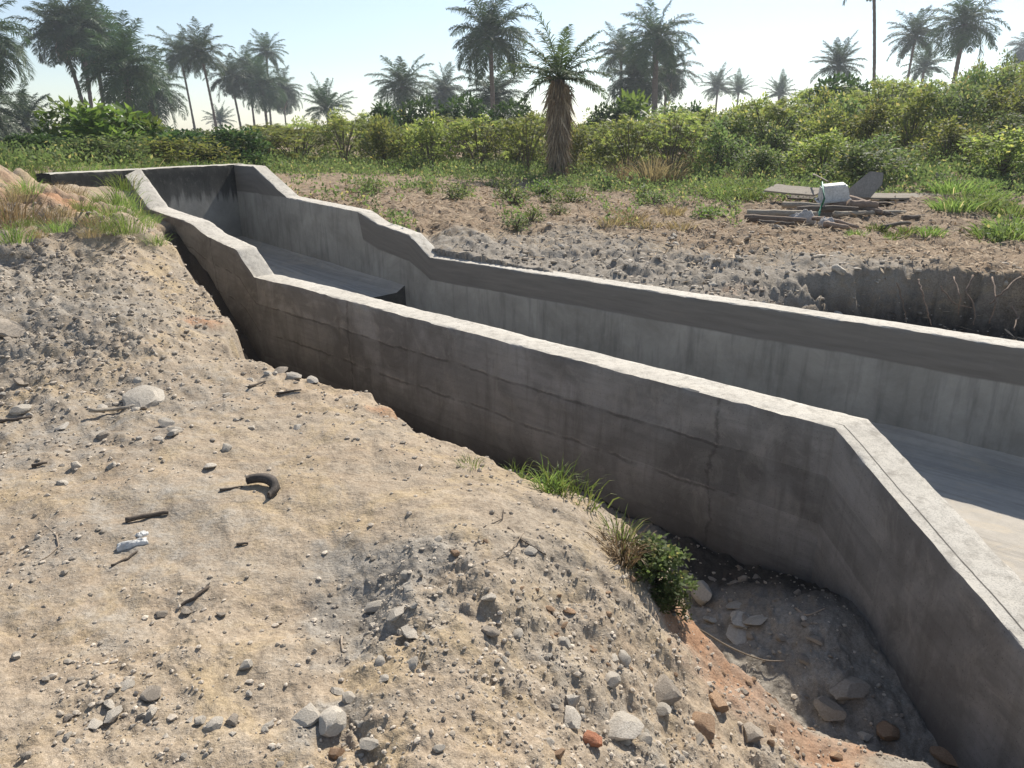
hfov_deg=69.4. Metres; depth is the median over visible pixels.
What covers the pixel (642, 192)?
weed
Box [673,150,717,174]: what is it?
grass tuft
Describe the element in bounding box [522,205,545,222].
weed
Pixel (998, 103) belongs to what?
shrub
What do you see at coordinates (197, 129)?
shrub
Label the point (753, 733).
stone
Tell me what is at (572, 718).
stone
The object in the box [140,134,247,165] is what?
shrub
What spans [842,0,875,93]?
palm tree
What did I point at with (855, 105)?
shrub
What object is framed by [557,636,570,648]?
stone
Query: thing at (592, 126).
shrub
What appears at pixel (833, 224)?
branch
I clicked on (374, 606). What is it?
stone
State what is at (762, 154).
shrub
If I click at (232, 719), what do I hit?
stone
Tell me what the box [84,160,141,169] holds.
grass tuft
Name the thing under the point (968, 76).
shrub
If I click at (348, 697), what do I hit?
stone
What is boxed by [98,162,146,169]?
grass tuft
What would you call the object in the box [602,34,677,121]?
palm tree
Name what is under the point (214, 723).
stone
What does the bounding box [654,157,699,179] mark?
grass tuft
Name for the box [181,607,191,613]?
stone
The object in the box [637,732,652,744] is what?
stone
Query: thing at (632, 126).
shrub
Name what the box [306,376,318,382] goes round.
stone
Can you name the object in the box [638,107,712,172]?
shrub
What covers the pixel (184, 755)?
stone
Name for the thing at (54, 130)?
bush
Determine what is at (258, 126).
shrub
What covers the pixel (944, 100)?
shrub
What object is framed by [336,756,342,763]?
stone
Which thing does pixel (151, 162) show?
grass tuft
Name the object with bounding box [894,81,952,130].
shrub
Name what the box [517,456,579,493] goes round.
grass tuft
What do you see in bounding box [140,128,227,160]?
shrub
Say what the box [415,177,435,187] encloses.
weed
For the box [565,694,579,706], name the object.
stone
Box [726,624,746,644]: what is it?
stone
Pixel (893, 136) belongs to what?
shrub
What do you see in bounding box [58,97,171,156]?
bush
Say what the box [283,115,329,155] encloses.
shrub
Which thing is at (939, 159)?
grass tuft
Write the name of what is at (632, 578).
stone
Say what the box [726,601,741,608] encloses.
stone
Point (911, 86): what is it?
shrub
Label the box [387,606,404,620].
stone
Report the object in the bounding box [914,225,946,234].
grass tuft
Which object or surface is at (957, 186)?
grass tuft
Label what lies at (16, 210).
grass tuft
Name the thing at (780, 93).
palm tree
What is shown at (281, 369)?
stone
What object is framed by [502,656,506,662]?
stone
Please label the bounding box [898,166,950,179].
grass tuft
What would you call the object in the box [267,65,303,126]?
palm tree
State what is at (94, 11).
palm tree
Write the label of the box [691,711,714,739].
stone
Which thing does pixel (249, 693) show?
stone
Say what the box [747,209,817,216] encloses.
branch
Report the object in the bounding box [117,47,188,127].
palm tree
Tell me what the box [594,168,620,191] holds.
weed
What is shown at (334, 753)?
stone
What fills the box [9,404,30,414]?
stone
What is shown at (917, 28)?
palm tree
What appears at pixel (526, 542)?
twig
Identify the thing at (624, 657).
stone
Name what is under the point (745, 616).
stone
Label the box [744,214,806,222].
branch
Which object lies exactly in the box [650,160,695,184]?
grass tuft
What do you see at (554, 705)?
stone
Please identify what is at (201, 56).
palm tree
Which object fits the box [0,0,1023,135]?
sky
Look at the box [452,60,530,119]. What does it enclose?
palm tree
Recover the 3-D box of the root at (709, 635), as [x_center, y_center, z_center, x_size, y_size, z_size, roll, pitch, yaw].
[1.012,1.119,3.617,0.684,0.608,0.215,-6,20,-16]
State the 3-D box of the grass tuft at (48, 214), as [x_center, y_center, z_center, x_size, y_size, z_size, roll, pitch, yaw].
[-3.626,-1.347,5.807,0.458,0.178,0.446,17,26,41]
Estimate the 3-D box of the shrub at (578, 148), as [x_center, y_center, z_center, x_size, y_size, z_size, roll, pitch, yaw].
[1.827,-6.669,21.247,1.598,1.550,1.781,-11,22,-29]
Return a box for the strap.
[818,182,824,215]
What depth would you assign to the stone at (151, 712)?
2.12 m
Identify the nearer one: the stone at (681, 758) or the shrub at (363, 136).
the stone at (681, 758)
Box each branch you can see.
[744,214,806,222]
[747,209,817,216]
[758,219,794,224]
[781,201,825,207]
[796,205,858,211]
[812,216,858,228]
[815,198,882,214]
[823,221,848,228]
[832,210,906,216]
[846,199,878,207]
[850,195,881,209]
[859,208,898,215]
[881,221,911,229]
[903,213,932,219]
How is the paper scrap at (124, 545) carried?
on the ground
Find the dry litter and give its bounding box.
[291,178,1023,340]
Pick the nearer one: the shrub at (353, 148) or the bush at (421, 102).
the shrub at (353, 148)
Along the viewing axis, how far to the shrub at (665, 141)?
24.49 m
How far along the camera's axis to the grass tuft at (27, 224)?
5.49 m
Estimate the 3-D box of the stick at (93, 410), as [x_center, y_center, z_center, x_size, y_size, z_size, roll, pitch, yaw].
[-2.368,0.138,4.403,0.277,0.060,0.061,-14,24,-36]
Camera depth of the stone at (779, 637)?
3.85 m
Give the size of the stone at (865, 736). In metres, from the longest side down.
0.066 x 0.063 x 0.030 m
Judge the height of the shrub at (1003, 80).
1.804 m
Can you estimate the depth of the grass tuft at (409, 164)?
21.36 m
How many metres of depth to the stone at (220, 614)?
2.58 m
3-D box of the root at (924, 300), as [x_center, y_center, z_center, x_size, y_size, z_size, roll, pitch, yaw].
[4.321,-0.860,7.792,0.103,0.458,0.244,-10,21,-26]
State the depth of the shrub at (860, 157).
14.93 m
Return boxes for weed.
[347,179,374,192]
[361,181,386,194]
[383,159,404,172]
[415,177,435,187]
[423,184,440,195]
[440,182,469,200]
[450,176,479,194]
[464,157,484,171]
[484,178,499,187]
[492,181,532,205]
[493,173,525,197]
[500,212,529,230]
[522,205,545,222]
[525,178,563,195]
[537,191,560,202]
[547,201,571,215]
[557,188,589,202]
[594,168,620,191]
[631,184,658,199]
[631,190,669,204]
[689,203,723,218]
[719,199,738,208]
[991,172,1023,190]
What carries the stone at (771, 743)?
on the ground
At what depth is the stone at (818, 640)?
3.75 m
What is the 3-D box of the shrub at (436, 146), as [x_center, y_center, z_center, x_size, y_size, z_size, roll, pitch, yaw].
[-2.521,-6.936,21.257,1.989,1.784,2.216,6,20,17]
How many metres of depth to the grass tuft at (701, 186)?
15.17 m
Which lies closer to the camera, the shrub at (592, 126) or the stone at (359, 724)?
the stone at (359, 724)
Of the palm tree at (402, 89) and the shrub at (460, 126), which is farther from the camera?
the palm tree at (402, 89)
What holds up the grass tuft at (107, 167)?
on the ground
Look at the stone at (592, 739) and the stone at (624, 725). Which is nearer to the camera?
the stone at (592, 739)
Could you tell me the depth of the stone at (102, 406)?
4.43 m
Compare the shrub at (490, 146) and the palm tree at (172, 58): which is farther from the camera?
the palm tree at (172, 58)
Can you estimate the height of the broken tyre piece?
0.053 m
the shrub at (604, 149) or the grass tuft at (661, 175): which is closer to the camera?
the grass tuft at (661, 175)
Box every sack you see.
[788,209,816,224]
[818,216,833,227]
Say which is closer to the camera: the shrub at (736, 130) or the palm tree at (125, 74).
the shrub at (736, 130)
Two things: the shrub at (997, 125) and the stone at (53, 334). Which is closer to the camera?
the stone at (53, 334)
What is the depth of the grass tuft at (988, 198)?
12.54 m
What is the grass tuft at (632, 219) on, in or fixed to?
on the ground
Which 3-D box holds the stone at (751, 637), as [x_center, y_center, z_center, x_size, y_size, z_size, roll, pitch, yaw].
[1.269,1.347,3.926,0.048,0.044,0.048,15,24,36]
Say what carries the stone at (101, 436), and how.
on the ground
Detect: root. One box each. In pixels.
[699,628,784,661]
[896,282,906,319]
[918,279,931,324]
[940,286,971,307]
[953,276,960,315]
[965,275,975,324]
[989,276,996,322]
[989,276,1020,303]
[1011,306,1019,329]
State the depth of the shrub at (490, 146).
24.73 m
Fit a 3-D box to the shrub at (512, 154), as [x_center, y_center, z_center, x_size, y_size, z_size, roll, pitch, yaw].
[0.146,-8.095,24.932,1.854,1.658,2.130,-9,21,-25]
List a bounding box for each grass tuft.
[0,183,41,202]
[0,187,58,221]
[0,207,39,229]
[0,221,40,244]
[1,158,64,180]
[2,176,48,194]
[10,214,43,226]
[14,223,56,238]
[23,203,76,225]
[33,218,70,233]
[36,158,112,172]
[40,202,79,217]
[44,180,78,192]
[54,161,123,171]
[57,196,99,212]
[58,218,77,228]
[65,212,109,227]
[67,186,88,196]
[71,226,106,238]
[74,163,137,170]
[79,205,124,222]
[80,197,146,216]
[81,193,107,202]
[81,218,122,233]
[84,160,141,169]
[84,182,143,205]
[90,172,146,191]
[92,207,153,235]
[95,197,118,205]
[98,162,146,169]
[103,156,176,168]
[113,194,151,211]
[131,212,160,228]
[136,206,153,215]
[139,233,176,245]
[146,214,161,223]
[154,157,202,166]
[393,160,423,169]
[456,450,485,469]
[503,459,542,481]
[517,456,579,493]
[522,452,588,499]
[546,465,621,512]
[579,515,663,570]
[592,216,627,227]
[595,504,654,547]
[600,165,632,175]
[602,152,653,179]
[607,165,635,184]
[609,209,629,213]
[610,213,647,225]
[617,210,652,219]
[621,155,685,185]
[622,154,681,178]
[631,218,665,229]
[636,153,681,169]
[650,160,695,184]
[650,167,681,185]
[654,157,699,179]
[654,204,687,213]
[656,206,686,216]
[663,220,698,231]
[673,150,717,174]
[694,180,748,195]
[700,186,745,200]
[703,175,739,184]
[714,179,769,191]
[723,169,760,178]
[726,186,769,200]
[790,158,817,170]
[843,228,866,236]
[864,223,893,232]
[882,229,910,239]
[883,234,901,239]
[888,165,945,176]
[891,164,929,175]
[895,157,937,165]
[897,225,921,234]
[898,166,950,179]
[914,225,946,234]
[915,225,952,237]
[918,153,969,165]
[921,195,986,212]
[923,176,994,195]
[928,142,966,149]
[935,192,1011,211]
[937,159,985,170]
[953,220,1023,241]
[959,186,1019,200]
[960,192,1021,209]
[960,218,1023,242]
[962,145,1000,157]
[964,176,1008,189]
[977,211,1023,226]
[979,157,1023,171]
[983,200,1023,217]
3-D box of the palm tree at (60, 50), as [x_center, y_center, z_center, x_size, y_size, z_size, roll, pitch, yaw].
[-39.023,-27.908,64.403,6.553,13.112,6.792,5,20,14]
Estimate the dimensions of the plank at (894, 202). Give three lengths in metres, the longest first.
1.913 x 0.270 x 0.043 m
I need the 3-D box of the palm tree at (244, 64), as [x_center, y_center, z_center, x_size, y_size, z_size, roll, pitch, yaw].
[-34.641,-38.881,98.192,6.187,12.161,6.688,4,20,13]
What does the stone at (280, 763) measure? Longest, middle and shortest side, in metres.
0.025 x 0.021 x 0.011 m
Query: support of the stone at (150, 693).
on the ground
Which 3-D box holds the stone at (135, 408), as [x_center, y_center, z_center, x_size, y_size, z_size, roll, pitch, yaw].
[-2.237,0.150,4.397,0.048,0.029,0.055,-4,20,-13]
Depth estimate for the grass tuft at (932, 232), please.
10.54 m
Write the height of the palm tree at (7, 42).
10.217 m
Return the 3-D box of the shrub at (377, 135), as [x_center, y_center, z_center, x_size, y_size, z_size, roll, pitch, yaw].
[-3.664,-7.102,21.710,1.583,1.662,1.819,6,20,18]
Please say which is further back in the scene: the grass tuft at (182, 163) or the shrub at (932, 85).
the shrub at (932, 85)
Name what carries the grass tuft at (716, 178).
on the ground
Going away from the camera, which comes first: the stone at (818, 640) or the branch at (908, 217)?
the stone at (818, 640)
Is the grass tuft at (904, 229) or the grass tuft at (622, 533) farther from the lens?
the grass tuft at (904, 229)
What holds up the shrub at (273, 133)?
on the ground
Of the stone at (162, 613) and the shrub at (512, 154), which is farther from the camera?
the shrub at (512, 154)
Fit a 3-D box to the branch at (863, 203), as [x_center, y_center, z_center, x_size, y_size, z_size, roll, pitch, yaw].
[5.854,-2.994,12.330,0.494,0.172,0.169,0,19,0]
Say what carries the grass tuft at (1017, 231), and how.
on the ground
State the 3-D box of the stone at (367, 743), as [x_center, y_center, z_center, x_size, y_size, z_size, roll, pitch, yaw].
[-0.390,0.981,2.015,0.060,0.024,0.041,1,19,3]
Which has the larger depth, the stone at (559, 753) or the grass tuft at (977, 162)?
the grass tuft at (977, 162)
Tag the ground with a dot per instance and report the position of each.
(204, 526)
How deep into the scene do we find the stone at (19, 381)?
4.64 m
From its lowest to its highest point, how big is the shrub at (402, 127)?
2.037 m
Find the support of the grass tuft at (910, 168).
on the ground
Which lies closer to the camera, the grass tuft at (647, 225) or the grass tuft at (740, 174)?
the grass tuft at (647, 225)
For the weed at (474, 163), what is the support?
on the ground
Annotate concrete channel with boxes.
[36,164,1023,767]
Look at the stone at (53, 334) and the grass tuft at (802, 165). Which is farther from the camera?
the grass tuft at (802, 165)
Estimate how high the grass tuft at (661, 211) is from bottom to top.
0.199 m
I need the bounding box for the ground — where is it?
[0,126,1023,767]
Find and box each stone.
[0,319,25,337]
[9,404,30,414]
[11,651,20,659]
[13,378,25,385]
[19,751,31,759]
[50,332,57,337]
[55,422,68,430]
[56,480,68,485]
[60,357,67,361]
[62,731,71,741]
[64,713,73,720]
[71,461,81,469]
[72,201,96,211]
[87,718,102,729]
[96,430,109,440]
[97,404,107,408]
[103,699,114,708]
[103,705,122,722]
[106,461,116,469]
[120,679,134,690]
[122,385,164,408]
[131,407,139,410]
[133,377,141,382]
[140,685,161,701]
[145,707,156,719]
[153,436,163,440]
[155,610,167,616]
[158,417,174,427]
[166,429,179,436]
[167,427,181,431]
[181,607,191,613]
[181,752,187,758]
[185,715,192,722]
[194,715,206,724]
[203,463,216,467]
[203,716,223,730]
[216,612,225,616]
[222,443,231,451]
[225,713,238,725]
[238,659,252,669]
[246,690,252,696]
[261,726,268,733]
[263,720,273,728]
[274,367,287,373]
[277,761,284,766]
[285,372,301,379]
[291,702,319,726]
[293,424,301,429]
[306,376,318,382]
[319,705,346,736]
[328,747,344,759]
[330,687,343,695]
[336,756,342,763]
[342,691,354,703]
[357,720,363,727]
[359,737,378,750]
[364,599,384,611]
[374,655,384,665]
[379,674,388,681]
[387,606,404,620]
[400,570,408,578]
[401,624,418,638]
[404,585,413,593]
[406,656,417,670]
[410,602,417,608]
[432,744,445,752]
[434,535,442,541]
[450,550,459,555]
[481,593,495,600]
[481,625,500,636]
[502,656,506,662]
[512,628,522,637]
[516,712,522,718]
[524,545,537,554]
[545,606,554,611]
[546,737,554,745]
[550,703,557,708]
[554,748,564,758]
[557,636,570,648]
[563,607,575,613]
[563,705,581,729]
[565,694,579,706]
[578,706,584,712]
[582,730,601,747]
[604,671,620,688]
[606,611,611,616]
[608,711,643,740]
[610,653,619,663]
[618,649,630,666]
[628,576,636,582]
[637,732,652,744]
[654,673,681,704]
[655,764,666,767]
[656,702,671,715]
[678,627,685,632]
[678,754,684,761]
[681,750,688,757]
[691,580,711,605]
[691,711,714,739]
[695,733,704,744]
[703,616,716,623]
[708,690,728,712]
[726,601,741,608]
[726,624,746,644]
[730,611,749,628]
[734,255,741,260]
[738,575,747,581]
[740,687,748,695]
[741,615,766,624]
[742,613,749,626]
[743,722,763,742]
[746,633,754,640]
[767,739,774,746]
[768,724,775,734]
[775,634,786,640]
[793,589,800,595]
[798,653,809,665]
[801,621,810,626]
[806,635,822,644]
[813,696,846,720]
[817,261,826,266]
[829,676,869,700]
[830,751,842,760]
[831,264,845,274]
[857,731,872,741]
[876,720,899,740]
[929,746,957,766]
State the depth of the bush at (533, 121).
27.22 m
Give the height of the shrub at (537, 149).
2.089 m
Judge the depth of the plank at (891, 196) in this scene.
13.37 m
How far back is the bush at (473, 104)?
28.62 m
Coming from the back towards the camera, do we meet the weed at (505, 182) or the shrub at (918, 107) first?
the shrub at (918, 107)
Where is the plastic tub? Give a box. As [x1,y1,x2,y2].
[814,182,851,203]
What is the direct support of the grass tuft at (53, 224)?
on the ground
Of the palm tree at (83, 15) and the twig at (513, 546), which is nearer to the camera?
the twig at (513, 546)
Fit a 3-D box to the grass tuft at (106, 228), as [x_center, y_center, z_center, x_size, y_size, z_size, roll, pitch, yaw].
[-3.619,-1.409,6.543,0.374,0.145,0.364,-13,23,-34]
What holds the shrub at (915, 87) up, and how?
on the ground
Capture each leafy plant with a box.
[623,530,700,605]
[627,538,660,568]
[650,581,692,621]
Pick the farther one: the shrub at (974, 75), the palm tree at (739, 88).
the palm tree at (739, 88)
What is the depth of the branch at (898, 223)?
11.01 m
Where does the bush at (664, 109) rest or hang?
on the ground
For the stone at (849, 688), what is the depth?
3.54 m
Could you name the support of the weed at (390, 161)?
on the ground
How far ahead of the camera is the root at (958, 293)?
7.85 m
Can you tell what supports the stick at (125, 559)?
on the ground
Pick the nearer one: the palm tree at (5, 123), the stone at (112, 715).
the stone at (112, 715)
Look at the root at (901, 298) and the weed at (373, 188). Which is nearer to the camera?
the root at (901, 298)
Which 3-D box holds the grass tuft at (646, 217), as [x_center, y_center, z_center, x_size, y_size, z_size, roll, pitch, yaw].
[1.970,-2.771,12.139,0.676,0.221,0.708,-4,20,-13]
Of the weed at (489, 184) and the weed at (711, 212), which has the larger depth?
the weed at (489, 184)
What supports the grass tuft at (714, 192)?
on the ground
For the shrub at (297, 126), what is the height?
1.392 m
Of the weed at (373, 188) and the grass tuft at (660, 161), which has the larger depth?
the grass tuft at (660, 161)
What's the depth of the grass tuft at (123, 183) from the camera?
8.69 m
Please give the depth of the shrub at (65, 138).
15.87 m
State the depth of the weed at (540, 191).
15.55 m
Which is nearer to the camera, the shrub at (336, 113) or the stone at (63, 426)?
the stone at (63, 426)
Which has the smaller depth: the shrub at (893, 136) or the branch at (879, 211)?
the branch at (879, 211)
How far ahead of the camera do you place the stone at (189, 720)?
2.12 m
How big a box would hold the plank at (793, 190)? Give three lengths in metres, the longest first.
1.079 x 0.416 x 0.042 m
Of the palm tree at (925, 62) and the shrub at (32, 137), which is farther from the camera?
the palm tree at (925, 62)
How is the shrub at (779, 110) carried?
on the ground
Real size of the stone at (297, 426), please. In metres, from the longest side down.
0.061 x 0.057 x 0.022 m
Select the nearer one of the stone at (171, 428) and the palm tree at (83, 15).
the stone at (171, 428)
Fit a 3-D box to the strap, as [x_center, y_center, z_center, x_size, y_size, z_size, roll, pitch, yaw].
[5.048,-2.996,12.034,0.078,0.549,0.466,7,20,19]
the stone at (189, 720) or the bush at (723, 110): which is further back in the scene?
the bush at (723, 110)
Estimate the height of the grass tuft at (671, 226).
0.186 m
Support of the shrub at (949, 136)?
on the ground
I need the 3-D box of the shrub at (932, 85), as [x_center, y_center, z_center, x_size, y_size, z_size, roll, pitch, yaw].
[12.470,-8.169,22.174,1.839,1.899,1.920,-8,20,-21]
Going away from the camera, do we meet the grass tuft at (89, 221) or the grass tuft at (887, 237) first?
the grass tuft at (89, 221)
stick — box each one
[0,416,31,422]
[31,461,46,467]
[88,404,134,412]
[111,550,137,566]
[125,510,168,521]
[180,585,209,606]
[220,486,242,490]
[236,542,247,545]
[247,381,265,387]
[276,389,301,393]
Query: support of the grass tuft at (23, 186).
on the ground
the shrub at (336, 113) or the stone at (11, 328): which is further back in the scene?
the shrub at (336, 113)
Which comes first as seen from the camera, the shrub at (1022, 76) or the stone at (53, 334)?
the stone at (53, 334)
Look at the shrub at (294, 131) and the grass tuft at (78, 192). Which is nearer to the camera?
the grass tuft at (78, 192)
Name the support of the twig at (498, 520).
on the ground
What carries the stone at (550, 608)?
on the ground
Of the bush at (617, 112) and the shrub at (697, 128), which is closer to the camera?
the shrub at (697, 128)
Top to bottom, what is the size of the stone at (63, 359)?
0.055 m
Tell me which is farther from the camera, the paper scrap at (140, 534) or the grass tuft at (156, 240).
the grass tuft at (156, 240)
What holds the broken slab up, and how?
on the plank at (894, 202)
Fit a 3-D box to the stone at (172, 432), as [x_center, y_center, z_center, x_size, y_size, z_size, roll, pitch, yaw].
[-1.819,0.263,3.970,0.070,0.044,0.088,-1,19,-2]
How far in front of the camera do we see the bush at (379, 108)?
27.68 m
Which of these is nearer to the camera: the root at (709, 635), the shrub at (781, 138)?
the root at (709, 635)
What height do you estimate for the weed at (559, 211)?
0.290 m
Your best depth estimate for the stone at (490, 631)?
2.43 m
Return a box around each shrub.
[0,131,66,161]
[36,134,125,157]
[52,132,163,165]
[101,131,160,159]
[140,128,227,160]
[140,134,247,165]
[181,128,203,132]
[195,127,254,158]
[202,124,274,168]
[213,127,303,157]
[224,137,287,154]
[233,122,303,158]
[255,123,290,152]
[260,125,333,163]
[279,120,332,157]
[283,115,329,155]
[306,114,373,161]
[311,121,364,154]
[317,104,366,155]
[347,109,396,144]
[351,114,402,159]
[355,113,412,165]
[386,124,445,158]
[387,110,460,168]
[392,109,421,155]
[422,113,485,157]
[422,121,453,156]
[432,121,493,158]
[438,114,518,163]
[463,122,511,161]
[492,112,547,171]
[492,120,543,164]
[522,110,577,163]
[544,124,601,174]
[570,122,619,160]
[575,119,626,152]
[583,128,647,168]
[589,113,668,168]
[613,117,649,161]
[613,119,699,166]
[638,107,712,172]
[641,118,677,157]
[641,129,693,159]
[659,104,745,164]
[666,115,735,151]
[683,115,757,177]
[703,111,747,155]
[708,107,767,165]
[729,96,813,152]
[730,97,772,146]
[732,144,792,177]
[736,91,779,150]
[749,119,807,165]
[769,93,802,148]
[772,102,828,156]
[778,127,857,178]
[786,102,856,162]
[788,83,821,117]
[796,85,851,137]
[810,90,888,145]
[813,85,869,117]
[823,139,924,182]
[835,97,903,151]
[843,92,888,139]
[846,131,921,176]
[847,74,931,139]
[868,78,928,132]
[870,74,890,119]
[870,82,956,150]
[889,78,950,137]
[894,77,923,125]
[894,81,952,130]
[900,115,995,161]
[919,79,971,96]
[921,78,1001,143]
[925,86,987,127]
[948,58,992,98]
[951,61,993,117]
[953,109,1023,149]
[956,124,1023,177]
[962,66,1023,120]
[968,82,1023,133]
[979,61,1023,107]
[986,48,1020,101]
[1002,68,1023,115]
[1006,80,1023,122]
[1017,112,1023,129]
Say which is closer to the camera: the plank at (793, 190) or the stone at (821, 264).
the stone at (821, 264)
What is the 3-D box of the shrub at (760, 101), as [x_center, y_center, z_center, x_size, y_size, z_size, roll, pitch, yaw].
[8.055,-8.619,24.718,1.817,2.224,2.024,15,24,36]
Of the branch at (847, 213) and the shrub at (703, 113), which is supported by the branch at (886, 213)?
the branch at (847, 213)
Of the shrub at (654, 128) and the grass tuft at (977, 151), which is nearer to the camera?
the grass tuft at (977, 151)
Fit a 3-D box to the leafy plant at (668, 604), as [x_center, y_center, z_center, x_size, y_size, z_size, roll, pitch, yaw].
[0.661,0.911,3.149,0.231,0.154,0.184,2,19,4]
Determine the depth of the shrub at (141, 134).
16.61 m
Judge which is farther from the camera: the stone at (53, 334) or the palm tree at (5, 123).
the palm tree at (5, 123)
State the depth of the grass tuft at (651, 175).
17.53 m
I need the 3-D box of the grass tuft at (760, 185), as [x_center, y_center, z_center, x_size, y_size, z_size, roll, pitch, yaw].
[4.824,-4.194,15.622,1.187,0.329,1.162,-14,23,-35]
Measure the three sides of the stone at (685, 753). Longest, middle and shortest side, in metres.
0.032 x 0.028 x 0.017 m
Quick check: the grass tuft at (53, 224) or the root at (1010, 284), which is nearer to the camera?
the grass tuft at (53, 224)
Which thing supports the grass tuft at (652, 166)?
on the ground
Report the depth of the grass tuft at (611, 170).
19.82 m
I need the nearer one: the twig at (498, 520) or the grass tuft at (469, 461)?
the twig at (498, 520)
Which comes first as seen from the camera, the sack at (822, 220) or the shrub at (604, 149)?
the sack at (822, 220)
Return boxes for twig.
[39,524,58,560]
[340,636,342,651]
[483,509,503,527]
[497,532,523,558]
[507,527,545,554]
[795,607,824,615]
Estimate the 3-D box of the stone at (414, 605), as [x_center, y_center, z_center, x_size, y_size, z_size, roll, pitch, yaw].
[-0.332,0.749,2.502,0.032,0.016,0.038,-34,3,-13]
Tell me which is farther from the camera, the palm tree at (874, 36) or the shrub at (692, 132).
the palm tree at (874, 36)
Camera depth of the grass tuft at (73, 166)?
10.61 m
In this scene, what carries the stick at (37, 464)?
on the ground
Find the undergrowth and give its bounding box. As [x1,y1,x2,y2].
[0,117,1023,244]
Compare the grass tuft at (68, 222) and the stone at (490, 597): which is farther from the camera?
the grass tuft at (68, 222)
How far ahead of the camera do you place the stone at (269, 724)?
2.09 m
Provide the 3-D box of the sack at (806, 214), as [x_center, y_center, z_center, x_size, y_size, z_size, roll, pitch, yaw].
[4.650,-2.698,11.902,0.421,0.244,0.305,0,19,0]
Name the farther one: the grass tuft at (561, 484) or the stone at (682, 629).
the grass tuft at (561, 484)
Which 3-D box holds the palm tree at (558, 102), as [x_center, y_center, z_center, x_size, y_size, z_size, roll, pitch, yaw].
[1.108,-7.562,19.534,3.058,4.369,2.943,0,19,0]
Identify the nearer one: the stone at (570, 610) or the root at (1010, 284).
the stone at (570, 610)
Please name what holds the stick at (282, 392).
on the ground
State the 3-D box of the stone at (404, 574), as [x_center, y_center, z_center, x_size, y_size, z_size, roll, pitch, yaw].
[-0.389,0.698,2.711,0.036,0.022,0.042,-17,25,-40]
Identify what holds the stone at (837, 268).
on the ground
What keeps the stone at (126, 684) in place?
on the ground
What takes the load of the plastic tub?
on the branch at (879, 211)
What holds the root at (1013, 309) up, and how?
hanging from the ground
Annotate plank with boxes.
[763,184,818,196]
[786,195,815,199]
[870,193,943,199]
[871,200,906,203]
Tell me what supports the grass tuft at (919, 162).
on the ground
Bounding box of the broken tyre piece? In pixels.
[245,473,279,498]
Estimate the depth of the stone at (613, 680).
2.51 m
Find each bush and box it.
[29,95,111,141]
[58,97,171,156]
[102,110,171,159]
[359,100,421,156]
[398,94,452,153]
[432,91,495,157]
[484,97,537,156]
[502,110,544,162]
[570,107,616,159]
[582,100,631,156]
[608,88,655,158]
[646,100,677,154]
[659,99,706,156]
[717,107,758,150]
[802,72,875,116]
[839,78,886,128]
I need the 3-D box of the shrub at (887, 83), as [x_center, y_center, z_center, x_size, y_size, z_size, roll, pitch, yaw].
[11.056,-8.024,21.851,2.198,2.134,2.267,1,19,3]
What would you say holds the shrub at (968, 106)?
on the ground
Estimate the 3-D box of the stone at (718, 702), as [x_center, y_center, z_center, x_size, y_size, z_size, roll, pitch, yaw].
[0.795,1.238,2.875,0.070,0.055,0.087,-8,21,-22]
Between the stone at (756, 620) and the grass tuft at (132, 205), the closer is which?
the stone at (756, 620)
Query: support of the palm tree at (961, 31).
on the ground
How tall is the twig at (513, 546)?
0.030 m
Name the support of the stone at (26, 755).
on the ground
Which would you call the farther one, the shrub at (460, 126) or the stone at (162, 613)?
the shrub at (460, 126)
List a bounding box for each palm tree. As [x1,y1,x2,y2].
[0,0,34,142]
[0,75,37,141]
[0,82,63,135]
[5,0,99,104]
[36,0,125,107]
[49,0,130,119]
[66,3,173,114]
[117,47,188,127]
[145,26,207,129]
[169,16,234,127]
[201,101,236,128]
[202,53,254,126]
[223,40,275,127]
[235,54,289,125]
[248,28,288,124]
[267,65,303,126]
[300,72,357,124]
[364,54,437,117]
[417,61,467,114]
[445,0,536,115]
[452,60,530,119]
[497,5,612,179]
[595,21,643,77]
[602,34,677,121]
[620,0,703,113]
[638,31,703,113]
[697,62,739,111]
[723,68,756,104]
[759,69,798,100]
[809,30,867,83]
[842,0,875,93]
[883,5,944,81]
[901,42,951,84]
[919,0,1010,83]
[1004,32,1023,67]
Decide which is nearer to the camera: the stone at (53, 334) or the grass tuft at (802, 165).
the stone at (53, 334)
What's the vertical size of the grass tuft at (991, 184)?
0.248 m
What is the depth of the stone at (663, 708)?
2.60 m
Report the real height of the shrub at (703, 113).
1.870 m
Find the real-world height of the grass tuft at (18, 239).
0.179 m
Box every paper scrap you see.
[116,537,148,551]
[135,530,148,537]
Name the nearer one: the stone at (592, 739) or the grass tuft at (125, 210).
the stone at (592, 739)
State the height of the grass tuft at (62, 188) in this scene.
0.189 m
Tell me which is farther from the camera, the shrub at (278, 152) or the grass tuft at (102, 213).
the shrub at (278, 152)
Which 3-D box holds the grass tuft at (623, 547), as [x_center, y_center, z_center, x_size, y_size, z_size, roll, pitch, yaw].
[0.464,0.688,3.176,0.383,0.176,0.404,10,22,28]
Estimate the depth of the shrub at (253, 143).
16.82 m
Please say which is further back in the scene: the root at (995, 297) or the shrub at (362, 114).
the shrub at (362, 114)
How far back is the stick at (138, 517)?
3.18 m
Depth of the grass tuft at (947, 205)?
12.14 m
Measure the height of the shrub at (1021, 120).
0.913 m
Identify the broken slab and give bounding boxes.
[849,171,883,198]
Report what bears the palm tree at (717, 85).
on the ground
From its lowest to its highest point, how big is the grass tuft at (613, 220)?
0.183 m
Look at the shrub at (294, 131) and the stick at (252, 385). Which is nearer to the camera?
the stick at (252, 385)
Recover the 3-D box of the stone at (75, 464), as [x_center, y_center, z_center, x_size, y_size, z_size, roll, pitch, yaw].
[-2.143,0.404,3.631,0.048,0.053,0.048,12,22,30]

